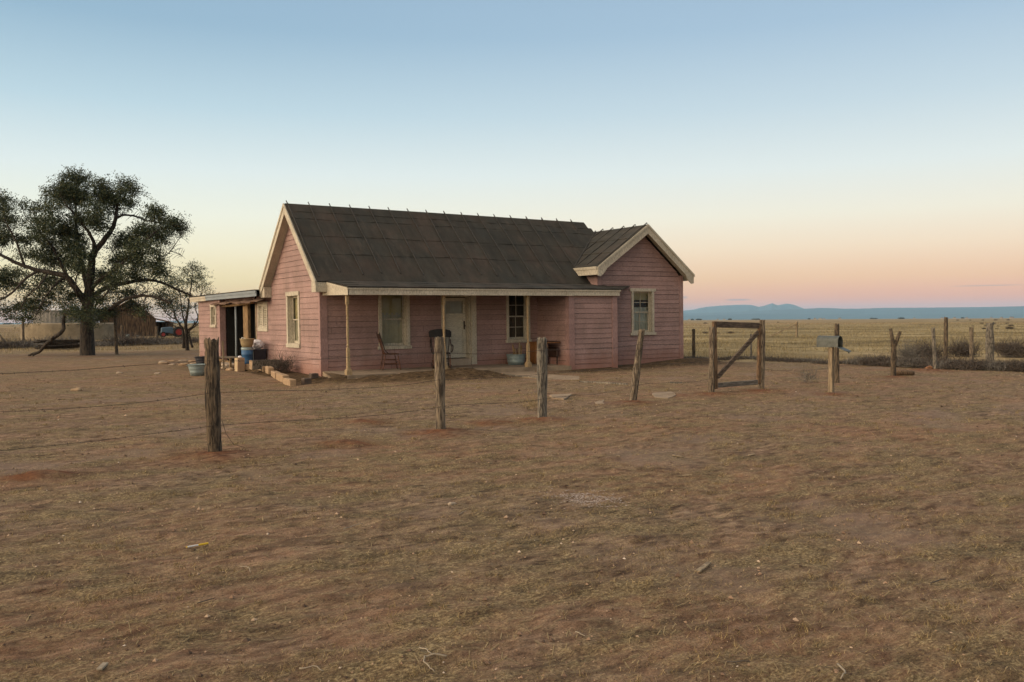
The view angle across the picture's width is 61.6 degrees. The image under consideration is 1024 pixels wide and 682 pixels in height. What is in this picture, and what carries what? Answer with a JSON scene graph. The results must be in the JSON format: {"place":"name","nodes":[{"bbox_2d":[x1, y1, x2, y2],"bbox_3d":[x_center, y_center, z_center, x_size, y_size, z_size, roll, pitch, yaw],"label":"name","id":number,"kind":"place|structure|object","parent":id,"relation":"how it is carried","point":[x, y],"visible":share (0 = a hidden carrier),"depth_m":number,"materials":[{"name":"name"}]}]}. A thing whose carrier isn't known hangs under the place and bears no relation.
{"place":"outdoors","nodes":[
{"label":"outdoors","id":0,"kind":"place"},
{"bbox_2d":[0,321,198,323],"bbox_3d":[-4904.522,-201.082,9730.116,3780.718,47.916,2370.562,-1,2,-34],"label":"hills","id":1,"kind":"structure","parent":0,"point":[156,321],"depth_m":9910.94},
{"bbox_2d":[0,318,1023,681],"bbox_3d":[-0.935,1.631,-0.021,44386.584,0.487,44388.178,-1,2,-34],"label":"ground","id":2,"kind":"structure","parent":0,"point":[268,610],"depth_m":7.08,"materials":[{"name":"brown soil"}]},
{"bbox_2d":[0,337,32,348],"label":"scrub bush","id":3,"kind":"object","parent":2,"relation":"on","point":[3,343],"visible":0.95,"depth_m":58.10,"materials":[{"name":"plant"}]},
{"bbox_2d":[22,319,24,340],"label":"field post","id":4,"kind":"object","parent":2,"relation":"on","point":[23,333],"visible":0.63,"depth_m":82.48,"materials":[{"name":"brown wood"}]},
{"bbox_2d":[7,337,42,347],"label":"scrub bush","id":5,"kind":"object","parent":2,"relation":"on","point":[34,344],"visible":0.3,"depth_m":59.48,"materials":[{"name":"plant"}]},
{"bbox_2d":[14,334,59,346],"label":"scrub bush","id":6,"kind":"object","parent":2,"relation":"on","point":[32,340],"visible":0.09,"depth_m":61.64,"materials":[{"name":"plant"}]},
{"bbox_2d":[30,333,79,349],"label":"scrub bush","id":7,"kind":"object","parent":2,"relation":"on","point":[55,339],"visible":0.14,"depth_m":56.13,"materials":[{"name":"plant"}]},
{"bbox_2d":[33,339,79,348],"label":"fallen log","id":8,"kind":"object","parent":2,"relation":"on","point":[60,344],"visible":0.67,"depth_m":54.54,"materials":[{"name":"brown wood"}]},
{"bbox_2d":[20,310,113,340],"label":"water tank","id":9,"kind":"object","parent":2,"relation":"on","point":[49,325],"visible":0.41,"depth_m":86.14,"materials":[{"name":"metal"}]},
{"bbox_2d":[70,387,81,390],"bbox_3d":[-10.884,1.231,21.475,0.287,0.141,0.194,-1,2,-34],"label":"rock","id":10,"kind":"object","parent":2,"relation":"on","point":[77,389],"visible":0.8,"depth_m":21.43,"materials":[{"name":"stone"}]},
{"bbox_2d":[0,165,194,355],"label":"elm tree","id":11,"kind":"object","parent":2,"relation":"on","point":[69,192],"visible":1,"depth_m":44.09,"materials":[{"name":"green plant"}]},
{"bbox_2d":[28,313,65,355],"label":"drooping dead branch","id":12,"kind":"object","parent":11,"relation":"attached to","point":[53,338],"visible":0.96,"depth_m":43.94,"materials":[{"name":"brown wood"}]},
{"bbox_2d":[96,662,108,669],"bbox_3d":[-1.961,1.557,4.117,0.030,0.014,0.077,0,1,-5],"label":"wood chip","id":13,"kind":"object","parent":2,"relation":"on","point":[103,665],"visible":1,"depth_m":4.10,"materials":[{"name":"beige wood"}]},
{"bbox_2d":[95,339,129,346],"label":"scrub bush","id":14,"kind":"object","parent":2,"relation":"on","point":[99,342],"visible":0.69,"depth_m":62.40,"materials":[{"name":"plant"}]},
{"bbox_2d":[101,330,149,345],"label":"scrub bush","id":15,"kind":"object","parent":2,"relation":"on","point":[126,338],"visible":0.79,"depth_m":63.47,"materials":[{"name":"grey plant"}]},
{"bbox_2d":[99,302,176,336],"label":"barn","id":16,"kind":"structure","parent":2,"relation":"on","point":[137,325],"depth_m":108.14,"materials":[{"name":"wood"}]},
{"bbox_2d":[108,321,118,335],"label":"door","id":17,"kind":"structure","parent":16,"relation":"in","point":[110,321],"depth_m":107.23,"materials":[{"name":"wood"}]},
{"bbox_2d":[113,302,187,354],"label":"clothesline post","id":18,"kind":"object","parent":2,"relation":"on","point":[115,336],"visible":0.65,"depth_m":45.53,"materials":[{"name":"wood"}]},
{"bbox_2d":[155,326,157,337],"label":"field post","id":19,"kind":"object","parent":2,"relation":"on","point":[156,330],"visible":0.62,"depth_m":75.42,"materials":[{"name":"brown wood"}]},
{"bbox_2d":[141,334,178,344],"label":"scrub bush","id":20,"kind":"object","parent":2,"relation":"on","point":[154,340],"visible":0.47,"depth_m":66.58,"materials":[{"name":"plant"}]},
{"bbox_2d":[145,337,189,344],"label":"scrub bush","id":21,"kind":"object","parent":2,"relation":"on","point":[167,342],"visible":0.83,"depth_m":65.95,"materials":[{"name":"plant"}]},
{"bbox_2d":[159,323,181,336],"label":"tractor","id":22,"kind":"object","parent":2,"relation":"on","point":[172,330],"visible":0.83,"depth_m":101.80,"materials":[{"name":"metal"}]},
{"bbox_2d":[169,335,198,342],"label":"scrub bush","id":23,"kind":"object","parent":2,"relation":"on","point":[196,339],"visible":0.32,"depth_m":71.24,"materials":[{"name":"plant"}]},
{"bbox_2d":[153,258,219,349],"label":"elm tree","id":24,"kind":"object","parent":2,"relation":"on","point":[186,336],"visible":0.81,"depth_m":51.94,"materials":[{"name":"green plant"}]},
{"bbox_2d":[186,364,204,375],"bbox_3d":[-9.927,0.914,27.159,0.620,0.364,0.620,0,1,11],"label":"wash tub","id":25,"kind":"object","parent":2,"relation":"on","point":[196,369],"visible":0.79,"depth_m":26.95,"materials":[{"name":"metal"}]},
{"bbox_2d":[186,542,207,547],"bbox_3d":[-2.302,1.493,6.288,0.157,0.016,0.015,-1,2,-39],"label":"marker pen","id":26,"kind":"object","parent":2,"relation":"on","point":[206,543],"visible":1,"depth_m":6.29,"materials":[{"name":"yellow plastic"}]},
{"bbox_2d":[193,356,204,363],"bbox_3d":[-12.165,0.772,33.907,0.680,0.324,0.680,0,1,11],"label":"plastic tub","id":27,"kind":"object","parent":2,"relation":"on","point":[200,358],"visible":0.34,"depth_m":33.63,"materials":[{"name":"grey plastic"}]},
{"bbox_2d":[222,341,224,369],"bbox_3d":[-10.225,0.517,30.443,0.085,1.022,0.065,-1,2,-34],"label":"wooden stake","id":28,"kind":"object","parent":2,"relation":"on","point":[223,355],"visible":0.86,"depth_m":30.43,"materials":[{"name":"brown wood"}]},
{"bbox_2d":[219,356,237,367],"bbox_3d":[-10.071,0.795,30.780,0.470,0.455,1.500,-1,2,-34],"label":"bench","id":29,"kind":"object","parent":2,"relation":"on","point":[230,358],"visible":0.57,"depth_m":30.30,"materials":[{"name":"brown wood"}]},
{"bbox_2d":[234,358,244,371],"bbox_3d":[-9.290,0.804,29.318,0.240,0.463,0.264,1,2,45],"label":"cardboard box","id":30,"kind":"object","parent":2,"relation":"on","point":[239,366],"visible":1,"depth_m":29.24,"materials":[{"name":"brown cardboard"}]},
{"bbox_2d":[241,347,252,363],"bbox_3d":[-9.178,0.595,29.810,0.412,0.750,0.408,-1,2,-34],"label":"blue barrel","id":31,"kind":"object","parent":2,"relation":"on","point":[246,353],"visible":0.64,"depth_m":29.64,"materials":[{"name":"paint"}]},
{"bbox_2d":[240,337,253,346],"bbox_3d":[-9.182,0.038,29.797,0.500,0.353,0.495,-1,2,-34],"label":"straw basket","id":32,"kind":"object","parent":31,"relation":"on","point":[247,342],"visible":1,"depth_m":29.63,"materials":[{"name":"wicker"}]},
{"bbox_2d":[253,349,266,359],"bbox_3d":[-9.027,0.646,30.394,0.520,0.720,0.680,-1,2,-40],"label":"black bin","id":33,"kind":"object","parent":2,"relation":"on","point":[259,354],"visible":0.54,"depth_m":30.14,"materials":[{"name":"plastic"}]},
{"bbox_2d":[252,339,264,348],"bbox_3d":[-9.004,0.126,30.351,0.489,0.366,0.766,-1,2,-34],"label":"white bag","id":34,"kind":"object","parent":33,"relation":"on","point":[258,344],"visible":0.77,"depth_m":30.13,"materials":[{"name":"plastic"}]},
{"bbox_2d":[265,366,273,374],"bbox_3d":[-7.776,0.935,27.564,0.180,0.220,1.000,1,1,-21],"label":"brick","id":35,"kind":"object","parent":2,"relation":"on","point":[268,369],"visible":0.88,"depth_m":27.12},
{"bbox_2d":[271,371,280,378],"bbox_3d":[-7.266,1.042,26.454,0.180,0.200,1.000,-3,2,-22],"label":"brick","id":36,"kind":"object","parent":2,"relation":"on","point":[273,374],"visible":0.66,"depth_m":26.26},
{"bbox_2d":[265,345,298,372],"bbox_3d":[-7.364,0.548,27.744,1.476,0.925,1.692,-1,2,-34],"label":"dead shrub","id":37,"kind":"object","parent":2,"relation":"on","point":[282,365],"visible":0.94,"depth_m":27.60,"materials":[{"name":"brown plant"}]},
{"bbox_2d":[276,373,288,382],"bbox_3d":[-6.813,1.092,25.522,0.180,0.220,0.936,-2,3,-27],"label":"brick","id":38,"kind":"object","parent":2,"relation":"on","point":[280,376],"visible":0.72,"depth_m":25.36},
{"bbox_2d":[283,378,295,385],"bbox_3d":[-6.316,1.171,24.423,0.180,0.200,1.000,0,1,-25],"label":"brick","id":39,"kind":"object","parent":2,"relation":"on","point":[289,381],"visible":0.9,"depth_m":24.03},
{"bbox_2d":[301,378,310,384],"bbox_3d":[-5.829,1.147,24.364,0.160,0.190,0.260,1,2,42],"label":"brick","id":40,"kind":"object","parent":2,"relation":"on","point":[304,381],"visible":0.86,"depth_m":24.28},
{"bbox_2d":[299,665,323,670],"bbox_3d":[-0.955,1.561,4.107,0.124,0.019,0.023,0,1,10],"label":"stick","id":41,"kind":"object","parent":2,"relation":"on","point":[310,666],"visible":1,"depth_m":4.11,"materials":[{"name":"beige wood"}]},
{"bbox_2d":[309,373,318,378],"bbox_3d":[-5.847,1.032,25.347,0.160,0.160,0.260,1,2,42],"label":"brick","id":42,"kind":"object","parent":2,"relation":"on","point":[313,375],"visible":0.9,"depth_m":25.27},
{"bbox_2d":[419,647,446,670],"bbox_3d":[-0.376,1.551,4.202,0.124,0.025,0.291,-1,1,-14],"label":"stick","id":43,"kind":"object","parent":2,"relation":"on","point":[438,654],"visible":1,"depth_m":4.23,"materials":[{"name":"beige wood"}]},
{"bbox_2d":[189,200,694,378],"bbox_3d":[-3.373,-1.769,35.011,15.500,6.064,16.050,-2,2,-34],"label":"farmhouse","id":44,"kind":"object","parent":2,"relation":"on","point":[337,283],"visible":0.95,"depth_m":29.35,"materials":[{"name":"pink paint"}]},
{"bbox_2d":[210,305,216,326],"bbox_3d":[-12.103,-1.031,35.031,0.233,0.950,1.096,-2,2,-34],"label":"window","id":45,"kind":"structure","parent":44,"relation":"in","point":[213,315],"depth_m":35.25,"materials":[{"name":"beige paint"}]},
{"bbox_2d":[257,301,267,330],"bbox_3d":[-8.892,-0.875,30.684,0.070,1.060,1.100,-2,2,-34],"label":"shuttered window","id":46,"kind":"structure","parent":44,"relation":"in","point":[261,306],"depth_m":30.66,"materials":[{"name":"beige paint"}]},
{"bbox_2d":[285,291,300,347],"bbox_3d":[-7.060,-0.702,28.124,0.305,1.830,1.437,-2,2,-34],"label":"window","id":47,"kind":"structure","parent":44,"relation":"in","point":[293,319],"depth_m":28.48,"materials":[{"name":"beige paint"}]},
{"bbox_2d":[376,332,400,369],"bbox_3d":[-3.853,0.315,26.826,0.686,1.181,0.475,-1,1,-22],"label":"wooden chair","id":48,"kind":"object","parent":44,"relation":"on","point":[381,345],"visible":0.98,"depth_m":26.73,"materials":[{"name":"brown wood"}]},
{"bbox_2d":[378,295,411,349],"bbox_3d":[-3.830,-0.713,27.589,1.359,1.940,0.348,-2,2,-34],"label":"window","id":49,"kind":"structure","parent":44,"relation":"in","point":[393,310],"depth_m":27.74,"materials":[{"name":"beige paint"}]},
{"bbox_2d":[429,329,453,367],"bbox_3d":[-2.284,0.241,27.683,0.756,1.258,0.974,-1,1,-10],"label":"chair","id":50,"kind":"object","parent":44,"relation":"on","point":[436,332],"visible":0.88,"depth_m":27.91,"materials":[{"name":"black wood"}]},
{"bbox_2d":[445,298,465,357],"bbox_3d":[-1.946,-0.445,29.017,0.920,2.025,0.136,-2,2,-34],"label":"door","id":51,"kind":"structure","parent":44,"relation":"in","point":[455,308],"depth_m":29.09,"materials":[{"name":"paint"}]},
{"bbox_2d":[506,354,525,364],"bbox_3d":[0.136,0.628,29.530,0.690,0.364,0.690,0,1,11],"label":"wash tub","id":52,"kind":"object","parent":44,"relation":"on","point":[515,359],"visible":0.98,"depth_m":29.27,"materials":[{"name":"metal"}]},
{"bbox_2d":[506,296,531,342],"bbox_3d":[0.169,-0.874,30.236,1.277,1.850,0.295,-2,2,-34],"label":"window","id":53,"kind":"structure","parent":44,"relation":"in","point":[516,320],"depth_m":30.36,"materials":[{"name":"beige paint"}]},
{"bbox_2d":[630,288,655,335],"bbox_3d":[4.877,-1.099,32.465,1.408,1.755,0.300,-2,2,-34],"label":"window","id":54,"kind":"structure","parent":44,"relation":"in","point":[640,316],"depth_m":32.61,"materials":[{"name":"beige paint"}]},
{"bbox_2d":[0,322,994,451],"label":"wire fence","id":55,"kind":"object","parent":2,"relation":"on","point":[212,397],"visible":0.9,"depth_m":13.11,"materials":[{"name":"brown wood"}]},
{"bbox_2d":[0,367,1023,681],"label":"pebbles","id":56,"kind":"object","parent":2,"relation":"on","point":[246,639],"visible":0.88,"depth_m":6.11,"materials":[{"name":"beige stone"}]},
{"bbox_2d":[501,371,536,378],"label":"paving slab","id":57,"kind":"structure","parent":2,"relation":"on","point":[530,373],"depth_m":26.96,"materials":[{"name":"stone"}]},
{"bbox_2d":[506,374,536,377],"bbox_3d":[-0.163,1.034,26.302,0.030,0.058,3.419,-1,2,-31],"label":"edging board","id":58,"kind":"object","parent":2,"relation":"on","point":[521,375],"visible":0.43,"depth_m":25.56,"materials":[{"name":"brown wood"}]},
{"bbox_2d":[515,388,549,409],"bbox_3d":[0.418,1.081,16.215,0.821,0.450,0.829,-1,2,-34],"label":"dead shrub","id":59,"kind":"object","parent":2,"relation":"on","point":[530,403],"visible":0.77,"depth_m":16.22,"materials":[{"name":"plant"}]},
{"bbox_2d":[549,393,571,399],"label":"paving slab","id":60,"kind":"structure","parent":2,"relation":"on","point":[559,396],"depth_m":18.56,"materials":[{"name":"stone"}]},
{"bbox_2d":[547,374,578,379],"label":"paving slab","id":61,"kind":"structure","parent":2,"relation":"on","point":[562,377],"depth_m":25.17,"materials":[{"name":"stone"}]},
{"bbox_2d":[533,486,638,508],"bbox_3d":[0.669,1.463,7.949,0.868,0.039,1.258,-2,3,-58],"label":"ash spill","id":62,"kind":"object","parent":2,"relation":"on","point":[598,499],"visible":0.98,"depth_m":7.99,"materials":[{"name":"grey"}]},
{"bbox_2d":[595,400,603,404],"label":"paving slab","id":63,"kind":"structure","parent":2,"relation":"on","point":[598,402],"depth_m":17.27,"materials":[{"name":"stone"}]},
{"bbox_2d":[579,381,627,384],"bbox_3d":[2.387,1.100,22.616,0.030,0.068,1.692,-2,2,-41],"label":"edging board","id":64,"kind":"object","parent":2,"relation":"on","point":[604,382],"visible":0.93,"depth_m":22.50,"materials":[{"name":"wood"}]},
{"bbox_2d":[652,391,675,398],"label":"paving slab","id":65,"kind":"structure","parent":2,"relation":"on","point":[669,394],"depth_m":19.06,"materials":[{"name":"stone"}]},
{"bbox_2d":[685,354,718,357],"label":"tumbleweed","id":66,"kind":"object","parent":2,"relation":"on","point":[698,356],"visible":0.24,"depth_m":35.48,"materials":[{"name":"brown plant"}]},
{"bbox_2d":[695,562,710,572],"bbox_3d":[1.262,1.490,5.669,0.035,0.018,0.216,1,2,33],"label":"wood chip","id":67,"kind":"object","parent":2,"relation":"on","point":[703,567],"visible":1,"depth_m":5.65,"materials":[{"name":"beige wood"}]},
{"bbox_2d":[717,357,745,360],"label":"tumbleweed","id":68,"kind":"object","parent":2,"relation":"on","point":[720,358],"visible":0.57,"depth_m":35.27,"materials":[{"name":"brown plant"}]},
{"bbox_2d":[718,355,752,358],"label":"tumbleweed","id":69,"kind":"object","parent":2,"relation":"on","point":[740,357],"visible":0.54,"depth_m":36.25,"materials":[{"name":"brown plant"}]},
{"bbox_2d":[708,320,764,391],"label":"wooden gate","id":70,"kind":"structure","parent":2,"relation":"on","point":[716,375],"depth_m":20.00,"materials":[{"name":"brown wood"}]},
{"bbox_2d":[726,660,749,662],"bbox_3d":[1.092,1.546,4.149,0.116,0.011,0.008,-1,1,-7],"label":"stick","id":71,"kind":"object","parent":2,"relation":"on","point":[737,661],"visible":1,"depth_m":4.15,"materials":[{"name":"brown wood"}]},
{"bbox_2d":[738,355,765,358],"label":"tumbleweed","id":72,"kind":"object","parent":2,"relation":"on","point":[751,357],"visible":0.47,"depth_m":36.15,"materials":[{"name":"brown plant"}]},
{"bbox_2d":[754,355,796,361],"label":"tumbleweed","id":73,"kind":"object","parent":2,"relation":"on","point":[770,358],"visible":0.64,"depth_m":34.34,"materials":[{"name":"brown plant"}]},
{"bbox_2d":[770,322,797,336],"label":"braced post","id":74,"kind":"object","parent":2,"relation":"on","point":[796,328],"visible":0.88,"depth_m":79.80,"materials":[{"name":"brown wood"}]},
{"bbox_2d":[770,357,810,362],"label":"tumbleweed","id":75,"kind":"object","parent":2,"relation":"on","point":[791,360],"visible":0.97,"depth_m":33.45,"materials":[{"name":"brown plant"}]},
{"bbox_2d":[784,356,827,361],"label":"tumbleweed","id":76,"kind":"object","parent":2,"relation":"on","point":[814,359],"visible":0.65,"depth_m":33.54,"materials":[{"name":"brown plant"}]},
{"bbox_2d":[793,365,819,382],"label":"dead shrub","id":77,"kind":"object","parent":2,"relation":"on","point":[806,376],"visible":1,"depth_m":22.60,"materials":[{"name":"brown plant"}]},
{"bbox_2d":[807,360,839,363],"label":"tumbleweed","id":78,"kind":"object","parent":2,"relation":"on","point":[821,362],"visible":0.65,"depth_m":32.03,"materials":[{"name":"brown plant"}]},
{"bbox_2d":[817,335,850,391],"bbox_3d":[7.310,0.600,19.487,0.223,1.445,0.763,-1,2,-40],"label":"mailbox","id":79,"kind":"object","parent":2,"relation":"on","point":[830,342],"visible":0.94,"depth_m":19.50,"materials":[{"name":"metal"}]},
{"bbox_2d":[838,347,850,352],"bbox_3d":[7.473,0.209,19.280,0.223,0.139,0.248,-1,2,-40],"label":"door","id":80,"kind":"structure","parent":79,"relation":"attached to","point":[842,348],"depth_m":19.25,"materials":[{"name":"metal"}]},
{"bbox_2d":[837,663,845,678],"bbox_3d":[1.557,1.556,4.058,0.034,0.032,0.208,0,1,16],"label":"stick","id":81,"kind":"object","parent":2,"relation":"on","point":[841,667],"visible":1,"depth_m":4.05,"materials":[{"name":"beige wood"}]},
{"bbox_2d":[689,317,1019,358],"bbox_3d":[12.514,-0.015,34.486,18.699,1.851,4.327,0,1,24],"label":"wire fence","id":82,"kind":"object","parent":2,"relation":"on","point":[945,336],"visible":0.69,"depth_m":32.26,"materials":[{"name":"brown wood"}]},
{"bbox_2d":[843,353,879,364],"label":"tumbleweed","id":83,"kind":"object","parent":2,"relation":"on","point":[855,361],"visible":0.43,"depth_m":31.31,"materials":[{"name":"plant"}]},
{"bbox_2d":[857,351,897,365],"bbox_3d":[13.091,0.618,30.661,1.583,0.516,1.616,-1,2,-34],"label":"tumbleweed","id":84,"kind":"object","parent":2,"relation":"on","point":[870,362],"visible":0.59,"depth_m":30.55,"materials":[{"name":"brown plant"}]},
{"bbox_2d":[875,355,908,366],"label":"tumbleweed","id":85,"kind":"object","parent":2,"relation":"on","point":[884,364],"visible":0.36,"depth_m":29.97,"materials":[{"name":"plant"}]},
{"bbox_2d":[896,370,914,374],"bbox_3d":[11.469,0.936,25.219,0.673,0.170,0.190,-1,1,-11],"label":"short log","id":86,"kind":"object","parent":2,"relation":"on","point":[903,372],"visible":0.81,"depth_m":25.17,"materials":[{"name":"brown wood"}]},
{"bbox_2d":[881,332,930,357],"bbox_3d":[14.471,0.230,31.505,1.894,1.206,1.911,1,2,42],"label":"dead shrub","id":87,"kind":"object","parent":2,"relation":"on","point":[908,353],"visible":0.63,"depth_m":31.32,"materials":[{"name":"brown plant"}]},
{"bbox_2d":[887,355,927,367],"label":"tumbleweed","id":88,"kind":"object","parent":2,"relation":"on","point":[899,364],"visible":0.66,"depth_m":29.11,"materials":[{"name":"brown plant"}]},
{"bbox_2d":[897,357,943,367],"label":"tumbleweed","id":89,"kind":"object","parent":2,"relation":"on","point":[924,364],"visible":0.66,"depth_m":28.82,"materials":[{"name":"brown plant"}]},
{"bbox_2d":[901,337,956,358],"bbox_3d":[16.608,0.211,34.373,2.135,1.113,2.387,-1,2,-34],"label":"bush","id":90,"kind":"object","parent":2,"relation":"on","point":[927,350],"visible":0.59,"depth_m":34.17,"materials":[{"name":"brown plant"}]},
{"bbox_2d":[921,357,966,369],"bbox_3d":[14.464,0.711,28.285,1.472,0.401,1.532,-1,2,-34],"label":"tumbleweed","id":91,"kind":"object","parent":2,"relation":"on","point":[939,365],"visible":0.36,"depth_m":28.22,"materials":[{"name":"brown plant"}]},
{"bbox_2d":[923,354,966,361],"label":"tumbleweed","id":92,"kind":"object","parent":2,"relation":"on","point":[945,359],"visible":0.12,"depth_m":29.04,"materials":[{"name":"brown plant"}]},
{"bbox_2d":[941,334,984,356],"bbox_3d":[19.464,0.165,37.063,2.220,1.021,2.123,-1,2,-34],"label":"bush","id":93,"kind":"object","parent":2,"relation":"on","point":[959,349],"visible":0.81,"depth_m":36.92,"materials":[{"name":"brown plant"}]},
{"bbox_2d":[940,355,991,370],"bbox_3d":[14.638,0.656,27.686,1.589,0.537,1.570,-1,2,-34],"label":"tumbleweed","id":94,"kind":"object","parent":2,"relation":"on","point":[968,365],"visible":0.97,"depth_m":27.46,"materials":[{"name":"brown plant"}]},
{"bbox_2d":[970,359,995,370],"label":"tumbleweed","id":95,"kind":"object","parent":2,"relation":"on","point":[983,364],"visible":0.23,"depth_m":27.23,"materials":[{"name":"brown plant"}]},
{"bbox_2d":[972,357,1013,370],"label":"tumbleweed","id":96,"kind":"object","parent":2,"relation":"on","point":[994,366],"visible":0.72,"depth_m":27.10,"materials":[{"name":"brown plant"}]},
{"bbox_2d":[986,357,1023,371],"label":"tumbleweed","id":97,"kind":"object","parent":2,"relation":"on","point":[1011,365],"visible":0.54,"depth_m":26.89,"materials":[{"name":"brown plant"}]},
{"bbox_2d":[992,359,1023,371],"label":"tumbleweed","id":98,"kind":"object","parent":2,"relation":"on","point":[1016,365],"visible":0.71,"depth_m":26.68,"materials":[{"name":"brown plant"}]},
{"bbox_2d":[994,333,1023,357],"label":"bush","id":99,"kind":"object","parent":2,"relation":"on","point":[1011,350],"visible":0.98,"depth_m":35.93,"materials":[{"name":"brown plant"}]},
{"bbox_3d":[-8.301,0.906,28.641,0.180,0.200,0.980,-1,4,-25],"label":"brick","id":100,"kind":"object","parent":2,"relation":"on","visible":0},
{"bbox_2d":[249,359,278,369],"bbox_3d":[-8.181,0.776,28.435,0.920,0.300,0.400,-1,2,-34],"label":"wooden trough","id":101,"kind":"object","parent":100,"relation":"on","point":[256,364],"visible":0.56,"depth_m":28.19,"materials":[{"name":"wood"}]},
{"bbox_2d":[0,321,1023,360],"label":"range grass","id":102,"kind":"structure","parent":0,"point":[824,348],"depth_m":74.26,"materials":[{"name":"beige plant"}]},
{"bbox_2d":[0,0,1023,322],"label":"sky","id":103,"kind":"structure","parent":0,"point":[806,154],"materials":[{"name":"blue"}]},
{"bbox_2d":[529,341,559,364],"bbox_3d":[1.106,0.403,29.755,0.530,0.800,1.180,-1,2,-34],"label":"wooden desk","id":104,"kind":"object","parent":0,"point":[552,351],"visible":0.69,"depth_m":29.73,"materials":[{"name":"brown wood"}]},
{"bbox_2d":[683,303,803,312],"bbox_3d":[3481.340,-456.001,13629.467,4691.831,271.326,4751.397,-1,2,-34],"label":"mountains","id":105,"kind":"structure","parent":0,"point":[734,308],"depth_m":13010.40,"materials":[{"name":"blue stone"}]},
{"bbox_2d":[683,306,1023,315],"bbox_3d":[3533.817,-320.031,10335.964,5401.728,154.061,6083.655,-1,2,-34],"label":"hills","id":106,"kind":"structure","parent":0,"point":[975,310],"depth_m":9621.35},
{"bbox_2d":[683,313,1023,319],"bbox_3d":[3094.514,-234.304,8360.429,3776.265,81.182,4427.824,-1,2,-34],"label":"hills","id":107,"kind":"structure","parent":0,"point":[762,316],"depth_m":8036.39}
]}

